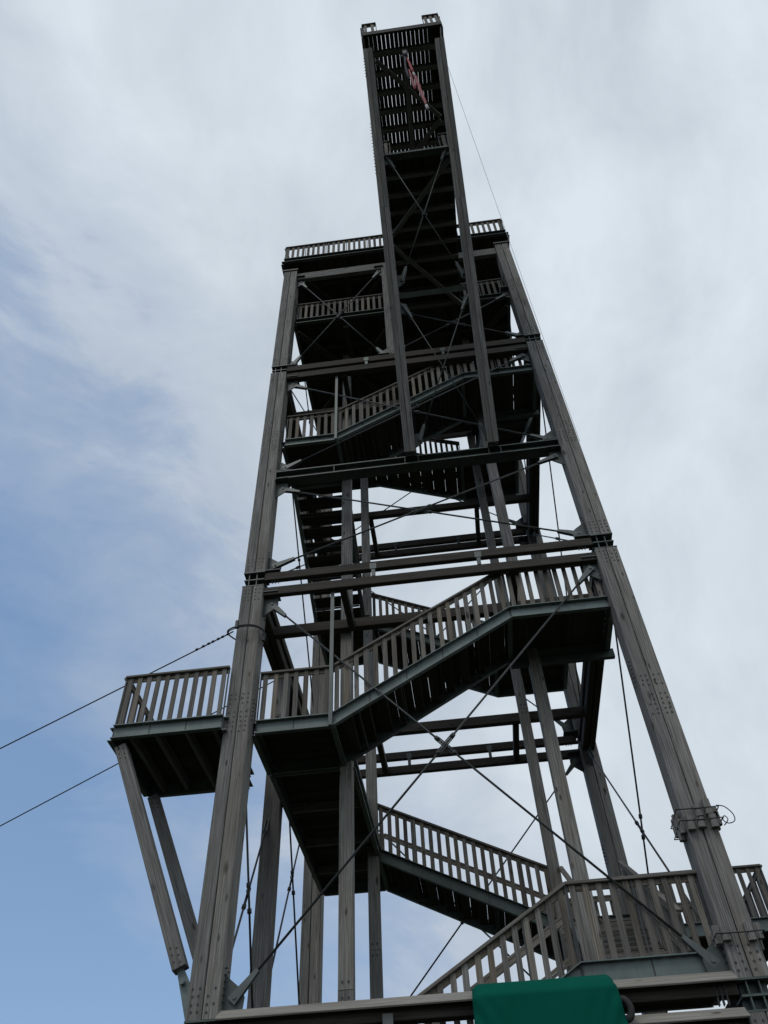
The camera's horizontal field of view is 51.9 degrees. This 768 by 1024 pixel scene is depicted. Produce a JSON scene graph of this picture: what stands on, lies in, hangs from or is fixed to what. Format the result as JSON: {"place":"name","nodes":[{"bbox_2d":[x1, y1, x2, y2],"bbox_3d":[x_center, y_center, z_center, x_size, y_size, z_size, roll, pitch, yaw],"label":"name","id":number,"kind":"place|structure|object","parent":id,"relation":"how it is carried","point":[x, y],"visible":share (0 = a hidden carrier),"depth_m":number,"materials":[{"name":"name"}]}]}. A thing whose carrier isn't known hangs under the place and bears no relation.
{"place":"outdoors","nodes":[
{"label":"outdoors","id":0,"kind":"place"},
{"bbox_2d":[0,0,767,1023],"label":"sky","id":1,"kind":"structure","parent":0,"point":[161,161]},
{"bbox_3d":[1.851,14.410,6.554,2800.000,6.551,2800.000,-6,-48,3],"label":"ground","id":2,"kind":"structure","parent":0,"visible":0},
{"bbox_2d":[107,13,767,1023],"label":"lookout tower","id":3,"kind":"structure","parent":2,"relation":"on","point":[403,333],"depth_m":16.41,"materials":[{"name":"wood"}]},
{"bbox_2d":[0,681,273,825],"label":"guy cable","id":4,"kind":"object","parent":3,"relation":"attached to","point":[81,782],"visible":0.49,"depth_m":17.64,"materials":[{"name":"metal"}]},
{"bbox_2d":[227,620,267,646],"bbox_3d":[-2.624,2.417,15.155,0.750,0.374,0.755,27,-54,-24],"label":"column rope ring","id":5,"kind":"object","parent":3,"relation":"attached to","point":[264,634],"depth_m":14.98,"materials":[{"name":"metal"}]},
{"bbox_2d":[0,631,233,748],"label":"guy cable","id":6,"kind":"object","parent":5,"relation":"attached to","point":[212,641],"visible":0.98,"depth_m":15.42,"materials":[{"name":"metal"}]},
{"bbox_2d":[401,50,429,110],"bbox_3d":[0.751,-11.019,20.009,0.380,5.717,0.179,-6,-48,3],"label":"flag","id":7,"kind":"object","parent":3,"relation":"hanging from","point":[405,57],"visible":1,"depth_m":20.00,"materials":[{"name":"fabric"}]},
{"bbox_2d":[448,68,579,440],"bbox_3d":[3.107,-7.164,20.107,0.010,10.879,5.745,-19,-50,14],"label":"pale rope","id":8,"kind":"object","parent":3,"relation":"attached to","point":[515,258],"visible":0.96,"depth_m":19.70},
{"bbox_2d":[472,974,634,1023],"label":"padded cover","id":9,"kind":"object","parent":3,"relation":"on","point":[594,999],"visible":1,"depth_m":9.60,"materials":[{"name":"fabric"}]},
{"bbox_2d":[670,798,734,841],"bbox_3d":[4.660,4.558,11.537,0.806,0.465,0.615,-6,-48,3],"label":"block collar","id":10,"kind":"object","parent":3,"relation":"attached to","point":[679,826],"visible":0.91,"depth_m":11.36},
{"bbox_2d":[710,921,764,950],"bbox_3d":[4.633,5.631,10.366,0.636,0.285,0.615,-6,-48,3],"label":"block collar","id":11,"kind":"object","parent":3,"relation":"attached to","point":[719,936],"visible":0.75,"depth_m":10.21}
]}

